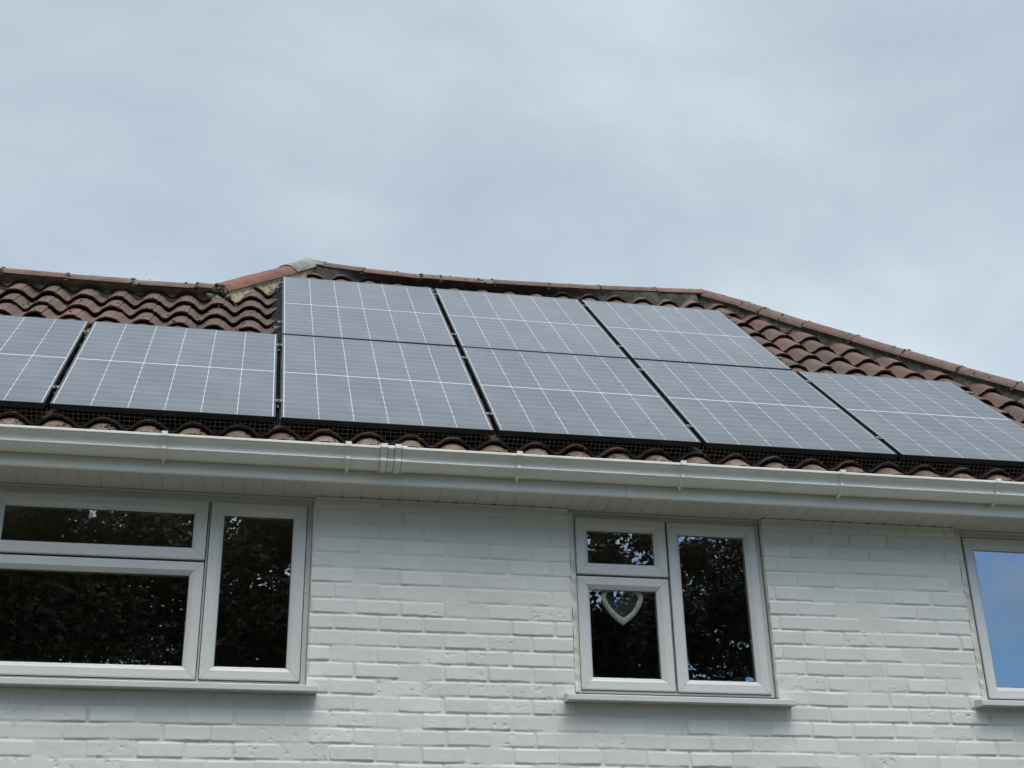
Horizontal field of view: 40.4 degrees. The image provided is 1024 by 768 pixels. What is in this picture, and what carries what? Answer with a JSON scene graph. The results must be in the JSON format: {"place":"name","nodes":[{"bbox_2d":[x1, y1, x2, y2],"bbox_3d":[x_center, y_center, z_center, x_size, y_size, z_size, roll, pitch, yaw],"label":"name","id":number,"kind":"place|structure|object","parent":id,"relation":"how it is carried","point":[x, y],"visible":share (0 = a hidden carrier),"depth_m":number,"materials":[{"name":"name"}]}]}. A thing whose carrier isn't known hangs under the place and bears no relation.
{"place":"outdoors","nodes":[
{"label":"outdoors","id":0,"kind":"place"},
{"bbox_2d":[0,0,1023,382],"label":"sky","id":1,"kind":"structure","parent":0,"point":[856,167],"materials":[{"name":"grey"}]},
{"label":"lawn","id":2,"kind":"structure","parent":0,"visible":0},
{"bbox_2d":[0,258,1023,767],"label":"house","id":3,"kind":"structure","parent":2,"relation":"on","point":[192,594],"depth_m":7.48,"materials":[{"name":"paint"}]},
{"bbox_2d":[0,486,317,694],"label":"window","id":4,"kind":"structure","parent":3,"relation":"in","point":[202,562],"depth_m":7.10,"materials":[{"name":"white plastic"}]},
{"bbox_2d":[267,280,282,427],"bbox_3d":[-1.515,-0.259,8.947,0.071,2.362,2.574,4,-26,-10],"label":"side mesh","id":5,"kind":"object","parent":3,"relation":"attached to","point":[277,315],"visible":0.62,"depth_m":8.89,"materials":[{"name":"black metal"}]},
{"bbox_2d":[49,385,883,441],"bbox_3d":[-0.922,0.144,7.635,8.680,0.078,0.040,4,16,-10],"label":"mounting rail","id":6,"kind":"object","parent":3,"relation":"attached to","point":[880,438],"visible":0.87,"depth_m":7.75,"materials":[{"name":"black metal"}]},
{"bbox_2d":[0,315,88,408],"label":"solar panel","id":7,"kind":"object","parent":6,"relation":"attached to","point":[36,354],"visible":1,"depth_m":7.88,"materials":[{"name":"black glass"}]},
{"bbox_2d":[50,321,277,422],"bbox_3d":[-1.928,-0.096,8.009,1.134,0.031,1.722,4,16,-10],"label":"solar panel","id":8,"kind":"object","parent":6,"relation":"attached to","point":[138,369],"visible":1,"depth_m":7.83,"materials":[{"name":"black glass"}]},
{"bbox_2d":[281,334,493,435],"bbox_3d":[-0.785,-0.020,8.216,1.134,0.033,1.722,4,16,-10],"label":"solar panel","id":9,"kind":"object","parent":6,"relation":"attached to","point":[326,381],"visible":1,"depth_m":8.04,"materials":[{"name":"black glass"}]},
{"bbox_2d":[461,347,700,447],"bbox_3d":[0.356,0.054,8.423,1.134,0.031,1.722,4,16,-10],"label":"solar panel","id":10,"kind":"object","parent":6,"relation":"attached to","point":[566,396],"visible":1,"depth_m":8.24,"materials":[{"name":"black glass"}]},
{"bbox_2d":[633,359,896,458],"bbox_3d":[1.499,0.131,8.630,1.134,0.033,1.722,4,16,-10],"label":"solar panel","id":11,"kind":"object","parent":6,"relation":"attached to","point":[749,409],"visible":0.96,"depth_m":8.46,"materials":[{"name":"black glass"}]},
{"bbox_2d":[797,371,1023,466],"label":"solar panel","id":12,"kind":"object","parent":6,"relation":"attached to","point":[926,420],"visible":0.93,"depth_m":8.74,"materials":[{"name":"black glass"}]},
{"bbox_2d":[275,281,734,322],"bbox_3d":[-0.001,-0.612,10.690,3.582,0.078,0.052,4,16,-10],"label":"mounting rail","id":13,"kind":"object","parent":3,"relation":"attached to","point":[277,288],"visible":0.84,"depth_m":10.57,"materials":[{"name":"black metal"}]},
{"bbox_2d":[0,407,1023,477],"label":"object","id":14,"kind":"object","parent":3,"relation":"attached to","point":[308,431],"visible":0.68,"depth_m":7.55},
{"bbox_2d":[80,330,973,394],"bbox_3d":[-1.101,-0.190,8.742,8.680,0.078,0.040,4,16,-10],"label":"mounting rail","id":15,"kind":"object","parent":3,"relation":"attached to","point":[463,357],"visible":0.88,"depth_m":8.86,"materials":[{"name":"black metal"}]},
{"bbox_2d":[274,321,786,364],"bbox_3d":[0.183,-0.267,9.545,3.582,0.078,0.052,4,16,-10],"label":"mounting rail","id":16,"kind":"object","parent":3,"relation":"attached to","point":[276,328],"visible":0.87,"depth_m":9.43,"materials":[{"name":"black metal"}]},
{"bbox_2d":[282,276,456,346],"bbox_3d":[-1.053,-0.520,9.869,1.134,0.031,1.722,4,16,-10],"label":"solar panel","id":17,"kind":"object","parent":16,"relation":"attached to","point":[359,311],"visible":0.93,"depth_m":9.75,"materials":[{"name":"black glass"}]},
{"bbox_2d":[434,288,627,358],"bbox_3d":[0.089,-0.444,10.076,1.134,0.033,1.722,4,16,-10],"label":"solar panel","id":18,"kind":"object","parent":16,"relation":"attached to","point":[501,321],"visible":0.93,"depth_m":9.96,"materials":[{"name":"black glass"}]},
{"bbox_2d":[581,300,791,369],"bbox_3d":[1.232,-0.368,10.282,1.134,0.031,1.722,4,16,-10],"label":"solar panel","id":19,"kind":"object","parent":16,"relation":"attached to","point":[673,334],"visible":0.88,"depth_m":10.17,"materials":[{"name":"black glass"}]},
{"bbox_2d":[564,511,796,707],"bbox_3d":[0.866,1.216,7.542,1.237,1.060,0.187,4,-26,-10],"label":"window","id":20,"kind":"structure","parent":3,"relation":"in","point":[663,578],"depth_m":7.55,"materials":[{"name":"white plastic"}]},
{"bbox_2d":[600,591,642,624],"bbox_3d":[0.598,1.170,7.577,0.238,0.287,0.024,4,-26,-10],"label":"heart ornament","id":21,"kind":"object","parent":20,"relation":"hanging from","point":[622,608],"visible":1,"depth_m":7.57,"materials":[{"name":"beige wood"}]},
{"bbox_2d":[954,529,1023,708],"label":"window","id":22,"kind":"structure","parent":3,"relation":"in","point":[993,696],"depth_m":7.90,"materials":[{"name":"white plastic"}]}
]}

